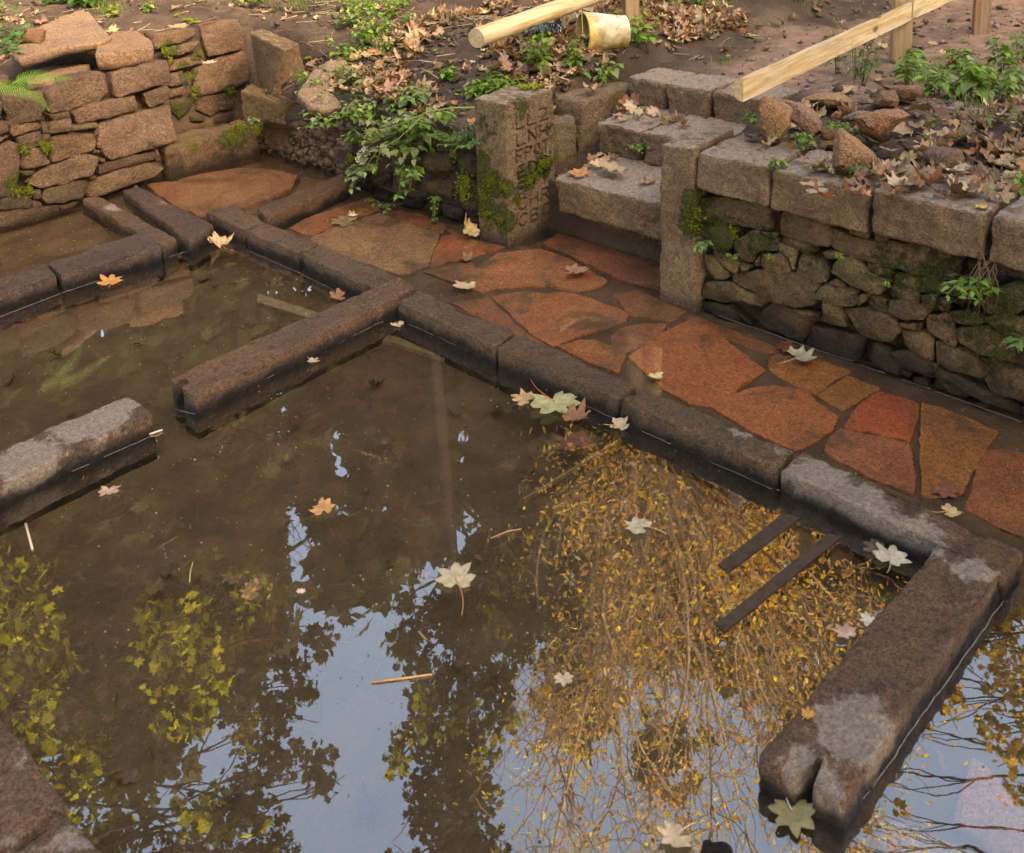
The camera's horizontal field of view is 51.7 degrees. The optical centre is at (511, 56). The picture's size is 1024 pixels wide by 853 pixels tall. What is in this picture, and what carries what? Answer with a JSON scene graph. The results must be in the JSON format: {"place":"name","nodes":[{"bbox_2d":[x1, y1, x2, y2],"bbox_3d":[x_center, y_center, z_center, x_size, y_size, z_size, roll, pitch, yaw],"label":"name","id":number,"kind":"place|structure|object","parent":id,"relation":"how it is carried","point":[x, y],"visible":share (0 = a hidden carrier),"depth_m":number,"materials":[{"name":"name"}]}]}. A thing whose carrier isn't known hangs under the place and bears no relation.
{"place":"outdoors","nodes":[
{"label":"outdoors","id":0,"kind":"place"},
{"bbox_2d":[0,0,1023,852],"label":"ground","id":1,"kind":"structure","parent":0,"point":[516,788],"depth_m":2.57,"materials":[{"name":"soil"}]},
{"bbox_2d":[0,264,60,329],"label":"kerb stone","id":2,"kind":"object","parent":1,"relation":"on","point":[27,287],"visible":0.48,"depth_m":4.09,"materials":[{"name":"red stone"}]},
{"bbox_2d":[0,719,67,852],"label":"kerb stone","id":3,"kind":"object","parent":1,"relation":"on","point":[33,806],"visible":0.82,"depth_m":1.89,"materials":[{"name":"red stone"}]},
{"bbox_2d":[17,818,100,852],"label":"kerb stone","id":4,"kind":"object","parent":1,"relation":"on","point":[65,835],"visible":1,"depth_m":1.81,"materials":[{"name":"red stone"}]},
{"bbox_2d":[0,396,156,535],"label":"kerb stone","id":5,"kind":"object","parent":1,"relation":"on","point":[36,472],"visible":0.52,"depth_m":3.00,"materials":[{"name":"grey stone"}]},
{"bbox_2d":[0,53,175,231],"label":"stone wall","id":6,"kind":"structure","parent":1,"relation":"on","point":[108,132],"depth_m":4.99,"materials":[{"name":"brown stone"}]},
{"bbox_2d":[0,79,50,110],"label":"fern frond","id":7,"kind":"object","parent":6,"relation":"attached to","point":[12,87],"visible":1,"depth_m":4.56,"materials":[{"name":"green plant"}]},
{"bbox_2d":[27,64,90,90],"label":"stone slab","id":8,"kind":"structure","parent":6,"relation":"on","point":[64,70],"depth_m":5.14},
{"bbox_2d":[95,31,153,69],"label":"stone slab","id":9,"kind":"structure","parent":6,"relation":"on","point":[121,49],"depth_m":5.17,"materials":[{"name":"stone"}]},
{"bbox_2d":[11,10,111,67],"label":"stone slab","id":10,"kind":"structure","parent":9,"relation":"on","point":[79,31],"depth_m":5.24,"materials":[{"name":"stone"}]},
{"bbox_2d":[0,22,25,55],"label":"ivy","id":11,"kind":"object","parent":10,"relation":"on","point":[14,45],"visible":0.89,"depth_m":4.85,"materials":[{"name":"green plant"}]},
{"bbox_2d":[20,27,46,43],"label":"rock","id":12,"kind":"object","parent":10,"relation":"on","point":[35,35],"visible":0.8,"depth_m":5.13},
{"bbox_2d":[48,232,162,308],"bbox_3d":[-1.665,0.995,4.387,0.432,0.408,0.248,-13,17,-40],"label":"kerb stone","id":13,"kind":"object","parent":1,"relation":"on","point":[134,261],"visible":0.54,"depth_m":4.29,"materials":[{"name":"red stone"}]},
{"bbox_2d":[82,185,215,277],"bbox_3d":[-1.632,0.897,4.823,0.283,0.408,0.884,-14,17,-42],"label":"stone","id":14,"kind":"object","parent":1,"relation":"on","point":[170,230],"visible":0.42,"depth_m":4.66,"materials":[{"name":"red stone"}]},
{"bbox_2d":[90,19,248,123],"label":"stone wall","id":15,"kind":"structure","parent":1,"relation":"on","point":[224,71],"depth_m":6.15,"materials":[{"name":"brown stone"}]},
{"bbox_2d":[158,120,261,180],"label":"mossy curb","id":16,"kind":"structure","parent":1,"relation":"on","point":[215,153],"depth_m":5.50,"materials":[{"name":"stone"}]},
{"bbox_2d":[206,205,263,255],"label":"kerb stone","id":17,"kind":"object","parent":1,"relation":"on","point":[227,221],"visible":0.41,"depth_m":4.65,"materials":[{"name":"red stone"}]},
{"bbox_2d":[241,84,296,149],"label":"stone block","id":18,"kind":"structure","parent":1,"relation":"on","point":[257,103],"depth_m":5.70,"materials":[{"name":"stone"}]},
{"bbox_2d":[250,29,304,94],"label":"stone block","id":19,"kind":"structure","parent":18,"relation":"on","point":[278,60],"depth_m":5.66,"materials":[{"name":"stone"}]},
{"bbox_2d":[262,121,294,151],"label":"stone block","id":20,"kind":"structure","parent":1,"relation":"on","point":[281,135],"depth_m":5.61,"materials":[{"name":"stone"}]},
{"bbox_2d":[246,223,317,275],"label":"kerb stone","id":21,"kind":"object","parent":1,"relation":"on","point":[279,246],"visible":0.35,"depth_m":4.41,"materials":[{"name":"red stone"}]},
{"bbox_2d":[171,277,415,438],"bbox_3d":[-0.700,1.124,3.662,0.167,0.411,0.968,9,17,41],"label":"kerb stone","id":22,"kind":"object","parent":1,"relation":"on","point":[230,385],"visible":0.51,"depth_m":3.50,"materials":[{"name":"red stone"}]},
{"bbox_2d":[258,174,349,229],"bbox_3d":[-0.954,0.830,4.971,0.144,0.421,0.618,6,15,32],"label":"kerb stone","id":23,"kind":"object","parent":1,"relation":"on","point":[295,208],"visible":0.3,"depth_m":4.87,"materials":[{"name":"red stone"}]},
{"bbox_2d":[296,60,350,117],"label":"stone slab","id":24,"kind":"structure","parent":1,"relation":"on","point":[325,107],"depth_m":5.32,"materials":[{"name":"stone"}]},
{"bbox_2d":[322,32,363,59],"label":"leafy plant","id":25,"kind":"object","parent":1,"relation":"on","point":[345,53],"visible":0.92,"depth_m":5.77,"materials":[{"name":"green plant"}]},
{"bbox_2d":[302,245,395,302],"bbox_3d":[-0.636,1.005,4.174,0.497,0.408,0.139,10,18,44],"label":"kerb stone","id":26,"kind":"object","parent":1,"relation":"on","point":[334,271],"visible":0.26,"depth_m":4.12,"materials":[{"name":"red stone"}]},
{"bbox_2d":[257,294,444,361],"bbox_3d":[-0.586,1.011,3.907,1.074,0.020,0.056,7,15,34],"label":"sunken board","id":27,"kind":"object","parent":1,"relation":"on","point":[263,301],"visible":0.36,"depth_m":4.03,"materials":[{"name":"brown wood"}]},
{"bbox_2d":[327,0,377,25],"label":"leafy plant","id":28,"kind":"object","parent":1,"relation":"on","point":[351,19],"visible":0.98,"depth_m":6.24,"materials":[{"name":"green plant"}]},
{"bbox_2d":[332,103,398,125],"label":"leafy plant","id":29,"kind":"object","parent":1,"relation":"on","point":[369,115],"visible":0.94,"depth_m":4.96,"materials":[{"name":"green plant"}]},
{"bbox_2d":[265,91,479,228],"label":"stone wall","id":30,"kind":"structure","parent":1,"relation":"on","point":[441,169],"depth_m":4.82,"materials":[{"name":"stone"}]},
{"bbox_2d":[344,162,372,193],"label":"leafy plant","id":31,"kind":"object","parent":30,"relation":"on","point":[356,169],"visible":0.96,"depth_m":4.93,"materials":[{"name":"green plant"}]},
{"bbox_2d":[358,116,405,132],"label":"leafy plant","id":32,"kind":"object","parent":30,"relation":"on","point":[386,125],"visible":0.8,"depth_m":4.78,"materials":[{"name":"green plant"}]},
{"bbox_2d":[357,127,420,168],"bbox_3d":[-0.548,0.410,4.849,0.210,0.122,0.378,-10,15,-32],"label":"leafy plant","id":33,"kind":"object","parent":30,"relation":"attached to","point":[387,137],"visible":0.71,"depth_m":4.86,"materials":[{"name":"green plant"}]},
{"bbox_2d":[361,140,434,177],"bbox_3d":[-0.502,0.446,4.722,0.302,0.133,0.279,1,13,13],"label":"leafy plant","id":34,"kind":"object","parent":30,"relation":"attached to","point":[405,149],"visible":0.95,"depth_m":4.68,"materials":[{"name":"green plant"}]},
{"bbox_2d":[392,164,424,200],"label":"leafy plant","id":35,"kind":"object","parent":30,"relation":"attached to","point":[419,169],"visible":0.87,"depth_m":4.69,"materials":[{"name":"green plant"}]},
{"bbox_2d":[385,123,436,144],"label":"leafy plant","id":36,"kind":"object","parent":30,"relation":"on","point":[412,135],"visible":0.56,"depth_m":4.73,"materials":[{"name":"green plant"}]},
{"bbox_2d":[355,107,474,174],"bbox_3d":[-0.447,0.365,4.677,0.772,0.415,0.116,8,16,37],"label":"leafy branch","id":37,"kind":"object","parent":30,"relation":"attached to","point":[360,156],"visible":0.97,"depth_m":4.83,"materials":[{"name":"green plant"}]},
{"bbox_2d":[421,122,483,148],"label":"leafy plant","id":38,"kind":"object","parent":30,"relation":"on","point":[466,139],"visible":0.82,"depth_m":4.51,"materials":[{"name":"green plant"}]},
{"bbox_2d":[352,16,396,44],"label":"leafy plant","id":39,"kind":"object","parent":1,"relation":"on","point":[367,35],"visible":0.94,"depth_m":5.88,"materials":[{"name":"green plant"}]},
{"bbox_2d":[359,0,399,19],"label":"leafy plant","id":40,"kind":"object","parent":1,"relation":"on","point":[390,14],"visible":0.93,"depth_m":6.47,"materials":[{"name":"green plant"}]},
{"bbox_2d":[382,84,432,107],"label":"leafy plant","id":41,"kind":"object","parent":1,"relation":"on","point":[419,95],"visible":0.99,"depth_m":4.97,"materials":[{"name":"green plant"}]},
{"bbox_2d":[390,106,443,132],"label":"leafy plant","id":42,"kind":"object","parent":1,"relation":"on","point":[421,123],"visible":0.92,"depth_m":4.65,"materials":[{"name":"green plant"}]},
{"bbox_2d":[399,291,514,387],"bbox_3d":[-0.191,1.094,3.709,0.518,0.412,0.128,10,18,44],"label":"kerb stone","id":43,"kind":"object","parent":1,"relation":"on","point":[477,342],"visible":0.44,"depth_m":3.62,"materials":[{"name":"red stone"}]},
{"bbox_2d":[468,69,526,93],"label":"leafy plant","id":44,"kind":"object","parent":1,"relation":"on","point":[498,85],"visible":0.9,"depth_m":4.96,"materials":[{"name":"green plant"}]},
{"bbox_2d":[0,0,1022,167],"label":"fallen twigs","id":45,"kind":"object","parent":1,"relation":"on","point":[490,16],"visible":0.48,"depth_m":5.92,"materials":[{"name":"wood"}]},
{"bbox_2d":[0,0,1023,180],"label":"soil crumbs","id":46,"kind":"object","parent":1,"relation":"on","point":[328,148],"visible":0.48,"depth_m":5.39,"materials":[{"name":"soil"}]},
{"bbox_2d":[0,0,1023,202],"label":"leaf litter","id":47,"kind":"object","parent":1,"relation":"on","point":[686,18],"visible":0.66,"depth_m":5.03,"materials":[{"name":"plant"}]},
{"bbox_2d":[525,22,563,34],"bbox_3d":[0.160,-0.146,5.342,0.223,0.056,0.104,1,13,13],"label":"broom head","id":48,"kind":"object","parent":47,"relation":"on","point":[551,26],"visible":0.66,"depth_m":5.32},
{"bbox_2d":[1,0,1023,178],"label":"ground cover","id":49,"kind":"object","parent":1,"relation":"on","point":[1015,111],"visible":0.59,"depth_m":5.28,"materials":[{"name":"green plant"}]},
{"bbox_2d":[474,86,554,249],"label":"stone pillar","id":50,"kind":"structure","parent":1,"relation":"on","point":[514,127],"depth_m":4.42,"materials":[{"name":"stone"}]},
{"bbox_2d":[519,28,556,68],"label":"nettle","id":51,"kind":"object","parent":1,"relation":"on","point":[543,62],"visible":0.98,"depth_m":5.06,"materials":[{"name":"green plant"}]},
{"bbox_2d":[554,114,576,178],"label":"stone block","id":52,"kind":"structure","parent":1,"relation":"on","point":[565,139],"depth_m":4.66,"materials":[{"name":"stone"}]},
{"bbox_2d":[497,335,635,442],"bbox_3d":[0.165,1.160,3.360,0.515,0.407,0.128,10,18,44],"label":"kerb stone","id":53,"kind":"object","parent":1,"relation":"on","point":[523,362],"visible":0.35,"depth_m":3.29,"materials":[{"name":"red stone"}]},
{"bbox_2d":[562,34,587,66],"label":"nettle","id":54,"kind":"object","parent":1,"relation":"on","point":[569,61],"visible":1,"depth_m":4.95,"materials":[{"name":"green plant"}]},
{"bbox_2d":[146,168,1023,541],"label":"stone paving","id":55,"kind":"structure","parent":1,"relation":"on","point":[700,362],"depth_m":3.56,"materials":[{"name":"red stone"}]},
{"bbox_2d":[931,482,959,497],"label":"maple leaf","id":56,"kind":"object","parent":55,"relation":"on","point":[945,490],"visible":1,"depth_m":2.76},
{"bbox_2d":[553,79,629,155],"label":"stone block","id":57,"kind":"structure","parent":1,"relation":"on","point":[588,109],"depth_m":4.80,"materials":[{"name":"stone"}]},
{"bbox_2d":[569,61,629,83],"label":"nettle","id":58,"kind":"object","parent":1,"relation":"on","point":[607,74],"visible":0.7,"depth_m":4.99,"materials":[{"name":"green plant"}]},
{"bbox_2d":[576,11,629,50],"bbox_3d":[0.433,-0.124,5.171,0.258,0.213,0.216,-5,13,-14],"label":"bucket","id":59,"kind":"object","parent":1,"relation":"on","point":[610,31],"visible":0.91,"depth_m":5.11,"materials":[{"name":"plastic"}]},
{"bbox_2d":[622,0,638,24],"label":"wooden post","id":60,"kind":"object","parent":1,"relation":"on","point":[630,7],"depth_m":5.53,"materials":[{"name":"brown wood"}]},
{"bbox_2d":[468,0,606,47],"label":"wooden rail","id":61,"kind":"object","parent":60,"relation":"attached to","point":[490,33],"visible":1,"depth_m":4.90,"materials":[{"name":"brown wood"}]},
{"bbox_2d":[613,7,663,47],"bbox_3d":[0.632,-0.145,5.305,0.261,0.190,0.213,-2,13,0],"label":"nettle","id":62,"kind":"object","parent":1,"relation":"on","point":[640,37],"visible":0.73,"depth_m":5.30,"materials":[{"name":"green plant"}]},
{"bbox_2d":[547,67,801,264],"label":"stone steps","id":63,"kind":"structure","parent":1,"relation":"on","point":[581,206],"depth_m":4.49,"materials":[{"name":"stone"}]},
{"bbox_2d":[659,125,733,314],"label":"stone pillar","id":64,"kind":"structure","parent":1,"relation":"on","point":[683,269],"depth_m":3.77,"materials":[{"name":"stone"}]},
{"bbox_2d":[9,14,742,243],"bbox_3d":[-0.611,0.316,4.997,3.622,0.630,1.744,3,14,20],"label":"moss","id":65,"kind":"object","parent":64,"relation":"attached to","point":[45,146],"visible":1,"depth_m":4.54,"materials":[{"name":"plant"}]},
{"bbox_2d":[620,388,793,514],"bbox_3d":[0.543,1.225,3.014,0.526,0.408,0.116,10,17,42],"label":"kerb stone","id":66,"kind":"object","parent":1,"relation":"on","point":[693,437],"visible":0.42,"depth_m":2.94,"materials":[{"name":"red stone"}]},
{"bbox_2d":[699,839,732,852],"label":"kerb stone","id":67,"kind":"object","parent":1,"relation":"on","point":[708,846],"visible":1,"depth_m":1.82,"materials":[{"name":"black stone"}]},
{"bbox_2d":[773,97,821,137],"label":"rock","id":68,"kind":"object","parent":1,"relation":"on","point":[805,118],"visible":0.77,"depth_m":3.71,"materials":[{"name":"stone"}]},
{"bbox_2d":[802,92,852,108],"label":"rock","id":69,"kind":"object","parent":1,"relation":"on","point":[828,100],"visible":0.83,"depth_m":4.17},
{"bbox_2d":[697,133,1023,415],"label":"stone wall","id":70,"kind":"structure","parent":1,"relation":"on","point":[914,246],"depth_m":3.31,"materials":[{"name":"stone"}]},
{"bbox_2d":[756,96,792,143],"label":"rock","id":71,"kind":"object","parent":70,"relation":"on","point":[774,115],"visible":0.98,"depth_m":3.67,"materials":[{"name":"stone"}]},
{"bbox_2d":[598,220,999,322],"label":"hanging roots","id":72,"kind":"object","parent":70,"relation":"hanging from","point":[980,272],"visible":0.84,"depth_m":3.03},
{"bbox_2d":[832,128,877,175],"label":"rock","id":73,"kind":"object","parent":70,"relation":"on","point":[849,150],"visible":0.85,"depth_m":3.33,"materials":[{"name":"stone"}]},
{"bbox_2d":[939,274,1005,305],"bbox_3d":[1.297,0.662,3.014,0.214,0.049,0.152,-10,15,-32],"label":"leafy plant","id":74,"kind":"object","parent":70,"relation":"attached to","point":[962,288],"visible":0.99,"depth_m":3.01,"materials":[{"name":"green plant"}]},
{"bbox_2d":[840,26,888,82],"bbox_3d":[1.541,-0.011,4.628,0.208,0.247,0.280,3,14,21],"label":"willowherb","id":75,"kind":"object","parent":1,"relation":"on","point":[865,69],"visible":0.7,"depth_m":4.61,"materials":[{"name":"green plant"}]},
{"bbox_2d":[757,548,999,852],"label":"kerb stone","id":76,"kind":"object","parent":1,"relation":"on","point":[878,688],"visible":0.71,"depth_m":2.05,"materials":[{"name":"red stone"}]},
{"bbox_2d":[854,109,909,138],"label":"rock","id":77,"kind":"object","parent":1,"relation":"on","point":[878,123],"visible":1,"depth_m":3.68,"materials":[{"name":"stone"}]},
{"bbox_2d":[872,90,898,108],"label":"rock","id":78,"kind":"object","parent":1,"relation":"on","point":[888,99],"visible":0.93,"depth_m":4.13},
{"bbox_2d":[779,452,1022,631],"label":"kerb stone","id":79,"kind":"object","parent":1,"relation":"on","point":[819,498],"visible":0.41,"depth_m":2.59,"materials":[{"name":"grey stone"}]},
{"bbox_2d":[889,0,913,63],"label":"wooden post","id":80,"kind":"object","parent":1,"relation":"on","point":[900,41],"depth_m":4.94,"materials":[{"name":"brown wood"}]},
{"bbox_2d":[732,0,950,101],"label":"wooden rail","id":81,"kind":"object","parent":80,"relation":"attached to","point":[753,84],"visible":1,"depth_m":4.16,"materials":[{"name":"brown wood"}]},
{"bbox_2d":[880,85,922,103],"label":"rock","id":82,"kind":"object","parent":1,"relation":"on","point":[908,93],"visible":0.81,"depth_m":4.21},
{"bbox_2d":[889,53,928,84],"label":"nettle","id":83,"kind":"object","parent":1,"relation":"on","point":[901,74],"visible":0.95,"depth_m":4.53,"materials":[{"name":"green plant"}]},
{"bbox_2d":[878,821,971,852],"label":"sunken slab","id":84,"kind":"structure","parent":1,"relation":"on","point":[896,837],"depth_m":1.88,"materials":[{"name":"grey stone"}]},
{"bbox_2d":[911,67,956,99],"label":"nettle","id":85,"kind":"object","parent":1,"relation":"on","point":[928,87],"visible":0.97,"depth_m":4.38,"materials":[{"name":"green plant"}]},
{"bbox_2d":[922,146,964,167],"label":"rock","id":86,"kind":"object","parent":1,"relation":"on","point":[951,157],"visible":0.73,"depth_m":3.37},
{"bbox_2d":[946,54,977,83],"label":"nettle","id":87,"kind":"object","parent":1,"relation":"on","point":[961,63],"visible":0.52,"depth_m":4.48,"materials":[{"name":"green plant"}]},
{"bbox_2d":[950,64,1003,99],"bbox_3d":[1.891,0.103,4.304,0.213,0.152,0.160,3,14,21],"label":"nettle","id":88,"kind":"object","parent":1,"relation":"on","point":[971,79],"visible":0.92,"depth_m":4.29,"materials":[{"name":"green plant"}]},
{"bbox_2d":[971,0,991,34],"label":"wooden post","id":89,"kind":"object","parent":1,"relation":"on","point":[981,17],"depth_m":5.45,"materials":[{"name":"brown wood"}]},
{"bbox_2d":[953,757,1023,852],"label":"sunken slab","id":90,"kind":"structure","parent":1,"relation":"on","point":[990,817],"depth_m":1.92,"materials":[{"name":"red stone"}]},
{"bbox_2d":[979,35,1023,71],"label":"nettle","id":91,"kind":"object","parent":1,"relation":"on","point":[1006,52],"visible":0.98,"depth_m":4.69,"materials":[{"name":"green plant"}]},
{"bbox_2d":[983,61,1021,101],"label":"nettle","id":92,"kind":"object","parent":1,"relation":"on","point":[1004,82],"visible":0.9,"depth_m":4.25,"materials":[{"name":"green plant"}]},
{"label":"pool water","id":93,"kind":"structure","parent":0,"visible":0},
{"bbox_2d":[239,578,261,599],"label":"maple leaf","id":94,"kind":"object","parent":93,"relation":"on","point":[249,592],"visible":1,"depth_m":2.49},
{"bbox_2d":[434,562,475,614],"bbox_3d":[-0.134,1.233,2.461,0.100,0.011,0.177,-2,13,0],"label":"maple leaf","id":95,"kind":"object","parent":93,"relation":"on","point":[457,574],"visible":1,"depth_m":2.50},
{"bbox_2d":[0,261,980,852],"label":"pool debris","id":96,"kind":"object","parent":93,"relation":"in","point":[126,773],"visible":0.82,"depth_m":2.45,"materials":[{"name":"plant"}]},
{"bbox_2d":[1,233,1021,822],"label":"water rim","id":97,"kind":"object","parent":93,"relation":"on","point":[727,469],"visible":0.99,"depth_m":2.90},
{"bbox_2d":[530,380,580,413],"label":"maple leaf","id":98,"kind":"object","parent":93,"relation":"on","point":[558,402],"visible":1,"depth_m":3.21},
{"bbox_2d":[523,440,618,501],"bbox_3d":[0.169,1.153,2.952,0.379,0.010,0.008,-14,17,-41],"label":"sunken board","id":99,"kind":"object","parent":93,"relation":"in","point":[570,471],"visible":1,"depth_m":2.94,"materials":[{"name":"brown wood"}]},
{"bbox_2d":[553,429,593,449],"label":"maple leaf","id":100,"kind":"object","parent":93,"relation":"on","point":[571,440],"visible":1,"depth_m":3.06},
{"bbox_2d":[561,398,590,421],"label":"maple leaf","id":101,"kind":"object","parent":93,"relation":"on","point":[573,414],"visible":1,"depth_m":3.15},
{"bbox_2d":[624,517,665,533],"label":"maple leaf","id":102,"kind":"object","parent":93,"relation":"on","point":[636,525],"visible":1,"depth_m":2.65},
{"bbox_2d":[657,820,696,847],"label":"maple leaf","id":103,"kind":"object","parent":93,"relation":"on","point":[671,832],"visible":1,"depth_m":1.84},
{"bbox_2d":[718,513,799,582],"bbox_3d":[0.604,1.196,2.590,0.290,0.030,0.039,-13,17,-39],"label":"sunken board","id":104,"kind":"object","parent":93,"relation":"in","point":[776,532],"visible":1,"depth_m":2.57,"materials":[{"name":"brown wood"}]},
{"bbox_2d":[716,533,841,643],"bbox_3d":[0.626,1.225,2.460,0.457,0.030,0.030,-13,17,-39],"label":"sunken board","id":105,"kind":"object","parent":93,"relation":"in","point":[743,614],"visible":1,"depth_m":2.44,"materials":[{"name":"brown wood"}]},
{"bbox_2d":[768,798,814,838],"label":"maple leaf","id":106,"kind":"object","parent":93,"relation":"on","point":[796,817],"visible":0.94,"depth_m":1.87,"materials":[{"name":"plant"}]},
{"bbox_2d":[872,542,911,572],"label":"maple leaf","id":107,"kind":"object","parent":93,"relation":"on","point":[892,554],"visible":1,"depth_m":2.51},
{"label":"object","id":108,"kind":"structure","parent":0,"visible":0},
{"bbox_2d":[777,345,816,363],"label":"maple leaf","id":109,"kind":"object","parent":108,"relation":"on","point":[801,354],"visible":1,"depth_m":3.44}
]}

